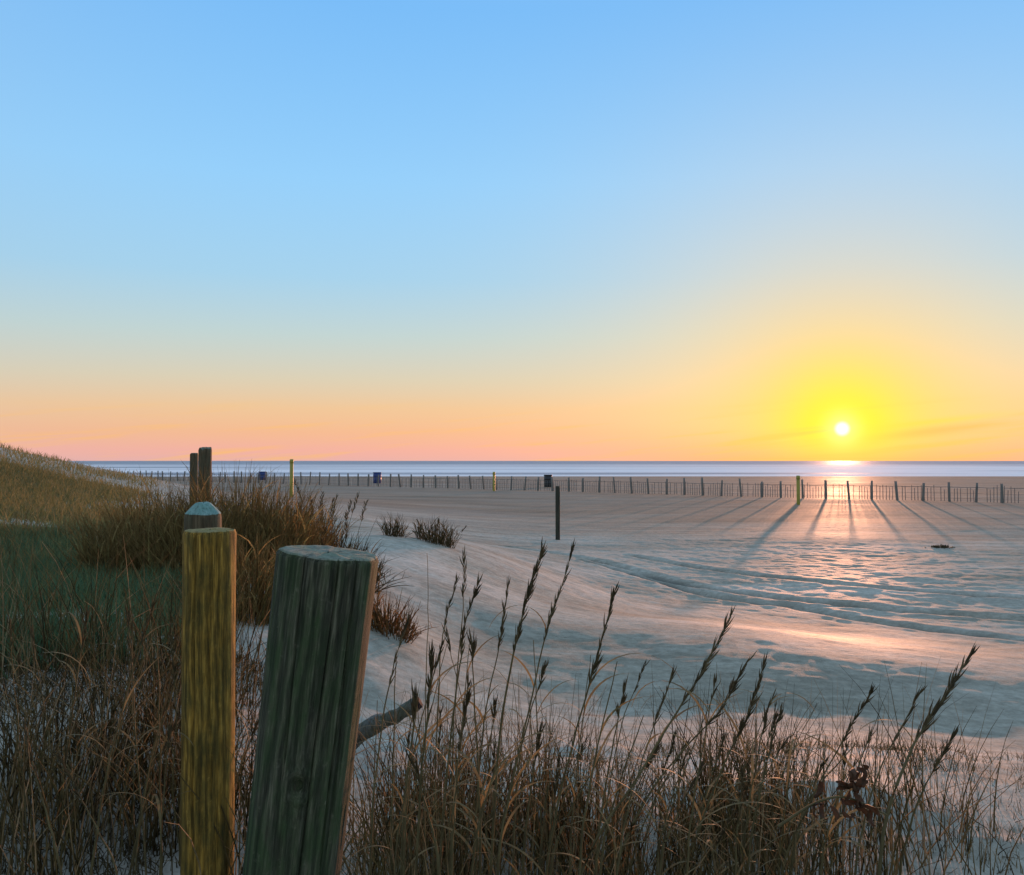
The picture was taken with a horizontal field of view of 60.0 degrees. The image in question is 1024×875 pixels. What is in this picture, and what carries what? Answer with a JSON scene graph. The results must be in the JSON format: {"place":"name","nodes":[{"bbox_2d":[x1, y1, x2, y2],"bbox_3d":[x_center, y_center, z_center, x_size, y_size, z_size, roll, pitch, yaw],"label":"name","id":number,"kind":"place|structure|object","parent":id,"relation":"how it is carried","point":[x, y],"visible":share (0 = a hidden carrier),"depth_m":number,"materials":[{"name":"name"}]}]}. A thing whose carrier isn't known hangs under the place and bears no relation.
{"place":"outdoors","nodes":[
{"label":"outdoors","id":0,"kind":"place"},
{"bbox_2d":[0,524,995,874],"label":"dead grass","id":1,"kind":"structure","parent":0,"point":[15,770],"depth_m":3.66,"materials":[{"name":"plant"}]},
{"bbox_2d":[0,448,1023,874],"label":"beach sand","id":2,"kind":"structure","parent":0,"point":[822,592],"depth_m":11.81,"materials":[{"name":"sand"}]},
{"bbox_2d":[4,625,72,809],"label":"seed stalk","id":3,"kind":"object","parent":2,"relation":"on","point":[32,631],"visible":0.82,"depth_m":3.58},
{"bbox_2d":[21,717,62,874],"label":"seed stalk","id":4,"kind":"object","parent":2,"relation":"on","point":[27,743],"visible":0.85,"depth_m":3.04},
{"bbox_2d":[7,614,90,874],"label":"seed stalk","id":5,"kind":"object","parent":2,"relation":"on","point":[10,631],"visible":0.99,"depth_m":3.01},
{"bbox_2d":[1,678,99,820],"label":"grass","id":6,"kind":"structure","parent":2,"relation":"on","point":[36,763],"depth_m":3.60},
{"bbox_2d":[11,604,117,840],"bbox_3d":[-1.735,1.175,3.525,0.420,1.045,0.272,0,-2,0],"label":"seed stalk","id":7,"kind":"object","parent":2,"relation":"on","point":[82,638],"visible":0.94,"depth_m":3.51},
{"bbox_2d":[0,440,169,525],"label":"dune grass","id":8,"kind":"structure","parent":2,"relation":"on","point":[39,491],"depth_m":22.06,"materials":[{"name":"plant"}]},
{"bbox_2d":[52,745,117,874],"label":"seed stalk","id":9,"kind":"object","parent":2,"relation":"on","point":[68,774],"visible":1,"depth_m":2.88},
{"bbox_2d":[47,589,168,874],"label":"seed stalk","id":10,"kind":"object","parent":2,"relation":"on","point":[111,761],"visible":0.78,"depth_m":3.13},
{"bbox_2d":[40,486,184,581],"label":"dry shrub","id":11,"kind":"object","parent":2,"relation":"on","point":[94,543],"visible":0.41,"depth_m":8.23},
{"bbox_2d":[82,604,146,874],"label":"seed stalk","id":12,"kind":"object","parent":2,"relation":"on","point":[128,615],"visible":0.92,"depth_m":3.22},
{"bbox_2d":[72,614,160,846],"bbox_3d":[-1.533,1.194,3.535,0.406,1.006,0.096,1,-2,-25],"label":"seed stalk","id":13,"kind":"object","parent":2,"relation":"on","point":[131,623],"visible":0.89,"depth_m":3.50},
{"bbox_2d":[0,505,252,679],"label":"dune grass","id":14,"kind":"structure","parent":2,"relation":"on","point":[80,585],"depth_m":6.84,"materials":[{"name":"plant"}]},
{"bbox_2d":[90,592,167,874],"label":"seed stalk","id":15,"kind":"object","parent":2,"relation":"on","point":[153,603],"visible":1,"depth_m":3.03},
{"bbox_2d":[0,632,264,874],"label":"plant litter","id":16,"kind":"object","parent":2,"relation":"on","point":[139,853],"visible":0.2,"depth_m":3.78,"materials":[{"name":"plant"}]},
{"bbox_2d":[85,729,179,861],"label":"seed stalk","id":17,"kind":"object","parent":2,"relation":"on","point":[128,789],"visible":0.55,"depth_m":3.44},
{"bbox_2d":[93,673,179,874],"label":"seed stalk","id":18,"kind":"object","parent":2,"relation":"on","point":[170,688],"visible":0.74,"depth_m":3.28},
{"bbox_2d":[96,630,193,874],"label":"seed stalk","id":19,"kind":"object","parent":2,"relation":"on","point":[161,748],"visible":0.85,"depth_m":3.04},
{"bbox_2d":[72,466,219,553],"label":"dry shrub","id":20,"kind":"object","parent":2,"relation":"on","point":[149,504],"visible":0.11,"depth_m":9.34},
{"bbox_2d":[116,633,179,857],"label":"seed stalk","id":21,"kind":"object","parent":2,"relation":"on","point":[172,655],"visible":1,"depth_m":3.01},
{"bbox_2d":[151,718,188,874],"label":"seed stalk","id":22,"kind":"object","parent":2,"relation":"on","point":[156,796],"visible":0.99,"depth_m":2.94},
{"bbox_2d":[189,453,197,504],"bbox_3d":[-7.170,1.148,19.977,0.177,1.605,0.178,0,-2,0],"label":"timber post","id":23,"kind":"object","parent":2,"relation":"on","point":[194,461],"visible":0.56,"depth_m":19.91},
{"bbox_2d":[103,482,289,579],"bbox_3d":[-2.853,0.887,8.255,1.707,0.978,1.756,0,-2,0],"label":"dry shrub","id":24,"kind":"object","parent":2,"relation":"on","point":[174,540],"visible":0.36,"depth_m":7.93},
{"bbox_2d":[184,502,221,530],"bbox_3d":[-1.738,1.143,4.972,0.203,1.566,0.205,0,-2,0],"label":"timber post","id":25,"kind":"object","parent":2,"relation":"on","point":[199,515],"visible":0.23,"depth_m":4.92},
{"bbox_2d":[198,447,211,499],"bbox_3d":[-4.498,0.915,12.980,0.187,1.555,0.186,0,-2,0],"label":"timber post","id":26,"kind":"object","parent":2,"relation":"on","point":[204,457],"visible":0.41,"depth_m":12.92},
{"bbox_2d":[180,527,236,874],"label":"timber post","id":27,"kind":"object","parent":2,"relation":"on","point":[208,654],"visible":0.99,"depth_m":3.00,"materials":[{"name":"wood"}]},
{"bbox_2d":[153,525,291,626],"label":"dry shrub","id":28,"kind":"object","parent":2,"relation":"on","point":[264,574],"visible":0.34,"depth_m":6.60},
{"bbox_2d":[127,459,319,551],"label":"dry shrub","id":29,"kind":"object","parent":2,"relation":"on","point":[205,485],"visible":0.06,"depth_m":8.88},
{"bbox_2d":[158,471,360,580],"bbox_3d":[-2.314,0.838,8.321,1.726,1.096,1.688,-1,-2,32],"label":"dry shrub","id":30,"kind":"object","parent":2,"relation":"on","point":[298,538],"visible":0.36,"depth_m":8.18,"materials":[{"name":"plant"}]},
{"bbox_2d":[240,481,363,547],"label":"dry shrub","id":31,"kind":"object","parent":2,"relation":"on","point":[331,525],"visible":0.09,"depth_m":9.35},
{"bbox_2d":[242,545,378,874],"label":"timber post","id":32,"kind":"object","parent":2,"relation":"on","point":[321,608],"visible":1,"depth_m":1.67,"materials":[{"name":"wood"}]},
{"bbox_2d":[293,478,376,550],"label":"dry grass clump","id":33,"kind":"object","parent":2,"relation":"on","point":[333,504],"visible":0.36,"depth_m":9.84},
{"bbox_2d":[275,523,410,592],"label":"dry shrub","id":34,"kind":"object","parent":2,"relation":"on","point":[380,574],"visible":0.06,"depth_m":9.03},
{"bbox_2d":[349,609,409,874],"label":"seed stalk","id":35,"kind":"object","parent":2,"relation":"on","point":[390,680],"visible":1,"depth_m":2.42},
{"bbox_2d":[347,707,416,874],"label":"seed stalk","id":36,"kind":"object","parent":2,"relation":"on","point":[405,834],"visible":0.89,"depth_m":2.40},
{"bbox_2d":[356,696,422,748],"bbox_3d":[-0.676,1.468,4.511,0.459,0.327,0.105,0,-2,15],"label":"driftwood stub","id":37,"kind":"object","parent":2,"relation":"on","point":[369,730],"visible":0.48,"depth_m":4.48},
{"bbox_2d":[375,512,411,536],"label":"grass tuft","id":38,"kind":"object","parent":2,"relation":"on","point":[396,528],"visible":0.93,"depth_m":14.11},
{"bbox_2d":[370,588,434,643],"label":"grass tuft","id":39,"kind":"object","parent":2,"relation":"on","point":[384,624],"visible":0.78,"depth_m":7.32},
{"bbox_2d":[359,643,470,874],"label":"seed stalk","id":40,"kind":"object","parent":2,"relation":"on","point":[431,666],"visible":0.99,"depth_m":2.27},
{"bbox_2d":[390,656,451,874],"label":"seed stalk","id":41,"kind":"object","parent":2,"relation":"on","point":[394,744],"visible":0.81,"depth_m":2.74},
{"bbox_2d":[359,645,485,868],"bbox_3d":[-0.311,1.153,2.856,0.472,0.947,0.138,0,-2,0],"label":"seed stalk","id":42,"kind":"object","parent":2,"relation":"on","point":[422,747],"visible":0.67,"depth_m":2.92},
{"bbox_2d":[375,749,487,874],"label":"seed stalk","id":43,"kind":"object","parent":2,"relation":"on","point":[416,768],"visible":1,"depth_m":2.30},
{"bbox_2d":[405,710,462,874],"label":"seed stalk","id":44,"kind":"object","parent":2,"relation":"on","point":[418,743],"visible":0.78,"depth_m":2.79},
{"bbox_2d":[403,516,465,547],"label":"grass tuft","id":45,"kind":"object","parent":2,"relation":"on","point":[433,537],"visible":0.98,"depth_m":14.25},
{"bbox_2d":[380,573,493,874],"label":"seed stalk","id":46,"kind":"object","parent":2,"relation":"on","point":[475,594],"visible":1,"depth_m":2.44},
{"bbox_2d":[387,702,498,873],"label":"seed stalk","id":47,"kind":"object","parent":2,"relation":"on","point":[439,730],"visible":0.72,"depth_m":2.94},
{"bbox_2d":[380,669,507,874],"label":"seed stalk","id":48,"kind":"object","parent":2,"relation":"on","point":[467,700],"visible":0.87,"depth_m":2.52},
{"bbox_2d":[400,679,490,874],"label":"seed stalk","id":49,"kind":"object","parent":2,"relation":"on","point":[414,703],"visible":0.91,"depth_m":2.44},
{"bbox_2d":[393,573,506,874],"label":"seed stalk","id":50,"kind":"object","parent":2,"relation":"on","point":[445,622],"visible":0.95,"depth_m":2.58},
{"bbox_2d":[394,638,509,874],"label":"seed stalk","id":51,"kind":"object","parent":2,"relation":"on","point":[431,691],"visible":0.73,"depth_m":2.35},
{"bbox_2d":[391,623,515,865],"bbox_3d":[-0.165,1.126,2.916,0.528,1.036,0.081,1,-2,-25],"label":"seed stalk","id":52,"kind":"object","parent":2,"relation":"on","point":[448,642],"visible":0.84,"depth_m":2.93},
{"bbox_2d":[423,557,488,874],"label":"seed stalk","id":53,"kind":"object","parent":2,"relation":"on","point":[441,720],"visible":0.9,"depth_m":2.71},
{"bbox_2d":[447,547,497,874],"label":"seed stalk","id":54,"kind":"object","parent":2,"relation":"on","point":[462,591],"visible":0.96,"depth_m":2.59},
{"bbox_2d":[431,740,513,874],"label":"grass","id":55,"kind":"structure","parent":2,"relation":"on","point":[493,759],"depth_m":3.02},
{"bbox_2d":[447,635,504,874],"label":"seed stalk","id":56,"kind":"object","parent":2,"relation":"on","point":[467,737],"visible":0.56,"depth_m":3.06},
{"bbox_2d":[451,721,504,874],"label":"seed stalk","id":57,"kind":"object","parent":2,"relation":"on","point":[460,731],"visible":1,"depth_m":2.34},
{"bbox_2d":[432,693,523,874],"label":"seed stalk","id":58,"kind":"object","parent":2,"relation":"on","point":[493,786],"visible":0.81,"depth_m":2.76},
{"bbox_2d":[435,577,531,857],"bbox_3d":[-0.049,1.005,2.448,0.289,1.228,0.198,-1,-2,44],"label":"seed stalk","id":59,"kind":"object","parent":2,"relation":"on","point":[500,638],"visible":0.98,"depth_m":2.54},
{"bbox_2d":[428,628,544,874],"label":"seed stalk","id":60,"kind":"object","parent":2,"relation":"on","point":[473,644],"visible":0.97,"depth_m":2.48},
{"bbox_2d":[432,727,540,874],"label":"seed stalk","id":61,"kind":"object","parent":2,"relation":"on","point":[506,800],"visible":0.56,"depth_m":2.59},
{"bbox_2d":[413,725,560,874],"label":"seed stalk","id":62,"kind":"object","parent":2,"relation":"on","point":[485,798],"visible":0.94,"depth_m":2.38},
{"bbox_2d":[489,536,562,874],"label":"seed stalk","id":63,"kind":"object","parent":2,"relation":"on","point":[529,592],"visible":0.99,"depth_m":2.48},
{"bbox_2d":[479,640,572,874],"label":"seed stalk","id":64,"kind":"object","parent":2,"relation":"on","point":[530,752],"visible":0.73,"depth_m":3.04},
{"bbox_2d":[491,538,579,874],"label":"seed stalk","id":65,"kind":"object","parent":2,"relation":"on","point":[553,608],"visible":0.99,"depth_m":2.64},
{"bbox_2d":[468,719,603,874],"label":"seed stalk","id":66,"kind":"object","parent":2,"relation":"on","point":[538,737],"visible":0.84,"depth_m":2.46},
{"bbox_2d":[497,656,583,874],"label":"seed stalk","id":67,"kind":"object","parent":2,"relation":"on","point":[543,669],"visible":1,"depth_m":2.38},
{"bbox_2d":[497,745,595,874],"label":"seed stalk","id":68,"kind":"object","parent":2,"relation":"on","point":[540,848],"visible":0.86,"depth_m":2.87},
{"bbox_2d":[504,750,596,874],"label":"seed stalk","id":69,"kind":"object","parent":2,"relation":"on","point":[555,781],"visible":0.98,"depth_m":2.87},
{"bbox_2d":[468,731,639,874],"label":"seed stalk","id":70,"kind":"object","parent":2,"relation":"on","point":[553,852],"visible":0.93,"depth_m":2.43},
{"bbox_2d":[555,486,559,539],"bbox_3d":[1.509,2.552,29.242,0.153,1.904,0.152,0,-2,0],"label":"timber post","id":71,"kind":"object","parent":2,"relation":"on","point":[557,512],"visible":0.93,"depth_m":29.19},
{"bbox_2d":[526,734,599,865],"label":"seed stalk","id":72,"kind":"object","parent":2,"relation":"on","point":[582,749],"visible":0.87,"depth_m":3.00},
{"bbox_2d":[122,470,1023,502],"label":"sand fence","id":73,"kind":"object","parent":2,"relation":"on","point":[923,492],"visible":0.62,"depth_m":70.90,"materials":[{"name":"brown wood"}]},
{"bbox_2d":[534,655,649,874],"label":"seed stalk","id":74,"kind":"object","parent":2,"relation":"on","point":[592,692],"visible":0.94,"depth_m":2.56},
{"bbox_2d":[545,660,649,874],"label":"seed stalk","id":75,"kind":"object","parent":2,"relation":"on","point":[639,677],"visible":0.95,"depth_m":2.68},
{"bbox_2d":[549,735,671,873],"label":"seed stalk","id":76,"kind":"object","parent":2,"relation":"on","point":[649,763],"visible":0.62,"depth_m":3.06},
{"bbox_2d":[536,676,690,874],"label":"seed stalk","id":77,"kind":"object","parent":2,"relation":"on","point":[623,698],"visible":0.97,"depth_m":2.39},
{"bbox_2d":[545,581,683,874],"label":"seed stalk","id":78,"kind":"object","parent":2,"relation":"on","point":[596,663],"visible":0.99,"depth_m":2.35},
{"bbox_2d":[579,661,662,874],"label":"seed stalk","id":79,"kind":"object","parent":2,"relation":"on","point":[591,774],"visible":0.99,"depth_m":2.32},
{"bbox_2d":[564,715,690,874],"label":"seed stalk","id":80,"kind":"object","parent":2,"relation":"on","point":[604,837],"visible":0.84,"depth_m":2.53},
{"bbox_2d":[588,728,677,874],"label":"seed stalk","id":81,"kind":"object","parent":2,"relation":"on","point":[670,751],"visible":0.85,"depth_m":2.80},
{"bbox_2d":[581,664,691,874],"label":"seed stalk","id":82,"kind":"object","parent":2,"relation":"on","point":[672,675],"visible":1,"depth_m":2.29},
{"bbox_2d":[565,605,735,874],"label":"seed stalk","id":83,"kind":"object","parent":2,"relation":"on","point":[706,663],"visible":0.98,"depth_m":2.40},
{"bbox_2d":[608,746,707,874],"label":"seed stalk","id":84,"kind":"object","parent":2,"relation":"on","point":[665,819],"visible":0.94,"depth_m":2.47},
{"bbox_2d":[595,757,720,874],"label":"seed stalk","id":85,"kind":"object","parent":2,"relation":"on","point":[701,769],"visible":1,"depth_m":2.31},
{"bbox_2d":[609,691,715,863],"bbox_3d":[0.449,1.212,2.684,0.351,0.901,0.020,0,-2,-5],"label":"seed stalk","id":86,"kind":"object","parent":2,"relation":"on","point":[649,814],"visible":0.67,"depth_m":2.69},
{"bbox_2d":[565,651,760,874],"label":"seed stalk","id":87,"kind":"object","parent":2,"relation":"on","point":[733,685],"visible":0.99,"depth_m":2.53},
{"bbox_2d":[630,736,703,872],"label":"seed stalk","id":88,"kind":"object","parent":2,"relation":"on","point":[660,788],"visible":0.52,"depth_m":2.97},
{"bbox_2d":[627,731,770,874],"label":"seed stalk","id":89,"kind":"object","parent":2,"relation":"on","point":[712,783],"visible":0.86,"depth_m":2.78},
{"bbox_2d":[637,652,767,874],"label":"seed stalk","id":90,"kind":"object","parent":2,"relation":"on","point":[753,702],"visible":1,"depth_m":2.39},
{"bbox_2d":[643,808,778,874],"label":"seed stalk","id":91,"kind":"object","parent":2,"relation":"on","point":[718,843],"visible":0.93,"depth_m":2.62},
{"bbox_2d":[631,672,803,874],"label":"seed stalk","id":92,"kind":"object","parent":2,"relation":"on","point":[698,704],"visible":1,"depth_m":2.29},
{"bbox_2d":[777,764,886,827],"bbox_3d":[0.792,0.876,2.181,0.283,0.164,0.078,0,-2,0],"label":"dead leaf cluster","id":93,"kind":"object","parent":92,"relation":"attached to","point":[856,787],"visible":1,"depth_m":2.17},
{"bbox_2d":[650,761,786,874],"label":"seed stalk","id":94,"kind":"object","parent":2,"relation":"on","point":[740,808],"visible":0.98,"depth_m":2.47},
{"bbox_2d":[716,755,762,873],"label":"seed stalk","id":95,"kind":"object","parent":2,"relation":"on","point":[748,779],"visible":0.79,"depth_m":2.81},
{"bbox_2d":[678,733,803,874],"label":"seed stalk","id":96,"kind":"object","parent":2,"relation":"on","point":[783,745],"visible":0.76,"depth_m":2.94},
{"bbox_2d":[688,708,796,857],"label":"seed stalk","id":97,"kind":"object","parent":2,"relation":"on","point":[776,716],"visible":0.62,"depth_m":3.06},
{"bbox_2d":[697,733,798,874],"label":"seed stalk","id":98,"kind":"object","parent":2,"relation":"on","point":[789,765],"visible":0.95,"depth_m":2.55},
{"bbox_2d":[683,695,818,874],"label":"seed stalk","id":99,"kind":"object","parent":2,"relation":"on","point":[765,718],"visible":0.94,"depth_m":2.57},
{"bbox_2d":[709,689,813,847],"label":"seed stalk","id":100,"kind":"object","parent":2,"relation":"on","point":[734,724],"visible":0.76,"depth_m":3.01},
{"bbox_2d":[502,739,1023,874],"bbox_3d":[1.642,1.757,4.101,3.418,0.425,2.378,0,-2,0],"label":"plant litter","id":101,"kind":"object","parent":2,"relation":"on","point":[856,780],"visible":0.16,"depth_m":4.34,"materials":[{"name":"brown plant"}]},
{"bbox_2d":[695,702,834,874],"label":"seed stalk","id":102,"kind":"object","parent":2,"relation":"on","point":[780,716],"visible":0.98,"depth_m":2.47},
{"bbox_2d":[737,739,806,871],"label":"seed stalk","id":103,"kind":"object","parent":2,"relation":"on","point":[752,771],"visible":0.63,"depth_m":2.69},
{"bbox_2d":[544,731,1023,874],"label":"sand stubble","id":104,"kind":"object","parent":2,"relation":"on","point":[892,749],"visible":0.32,"depth_m":4.09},
{"bbox_2d":[744,703,853,874],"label":"seed stalk","id":105,"kind":"object","parent":2,"relation":"on","point":[781,776],"visible":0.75,"depth_m":3.01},
{"bbox_2d":[742,754,880,874],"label":"seed stalk","id":106,"kind":"object","parent":2,"relation":"on","point":[794,849],"visible":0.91,"depth_m":2.50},
{"bbox_2d":[743,770,880,874],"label":"seed stalk","id":107,"kind":"object","parent":2,"relation":"on","point":[834,825],"visible":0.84,"depth_m":2.37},
{"bbox_2d":[767,755,869,872],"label":"seed stalk","id":108,"kind":"object","parent":2,"relation":"on","point":[822,764],"visible":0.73,"depth_m":2.65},
{"bbox_2d":[774,682,877,874],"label":"seed stalk","id":109,"kind":"object","parent":2,"relation":"on","point":[864,702],"visible":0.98,"depth_m":2.40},
{"bbox_2d":[772,738,902,874],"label":"seed stalk","id":110,"kind":"object","parent":2,"relation":"on","point":[844,752],"visible":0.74,"depth_m":2.90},
{"bbox_2d":[780,724,920,874],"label":"seed stalk","id":111,"kind":"object","parent":2,"relation":"on","point":[867,742],"visible":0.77,"depth_m":2.85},
{"bbox_2d":[788,686,926,874],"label":"seed stalk","id":112,"kind":"object","parent":2,"relation":"on","point":[894,739],"visible":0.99,"depth_m":2.48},
{"bbox_2d":[861,642,979,874],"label":"seed stalk","id":113,"kind":"object","parent":2,"relation":"on","point":[951,686],"visible":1,"depth_m":2.40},
{"bbox_2d":[899,725,958,874],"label":"seed stalk","id":114,"kind":"object","parent":2,"relation":"on","point":[946,749],"visible":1,"depth_m":2.38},
{"bbox_2d":[0,0,1023,460],"label":"sky","id":115,"kind":"structure","parent":0,"point":[244,230],"materials":[{"name":"blue"}]},
{"bbox_2d":[69,461,1023,476],"bbox_3d":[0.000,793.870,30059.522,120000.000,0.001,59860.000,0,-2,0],"label":"sea","id":116,"kind":"structure","parent":0,"point":[697,468],"depth_m":326.60,"materials":[{"name":"liquid"}]},
{"bbox_2d":[341,662,1023,874],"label":"dead grass","id":117,"kind":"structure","parent":0,"point":[770,854],"depth_m":3.23,"materials":[{"name":"plant"}]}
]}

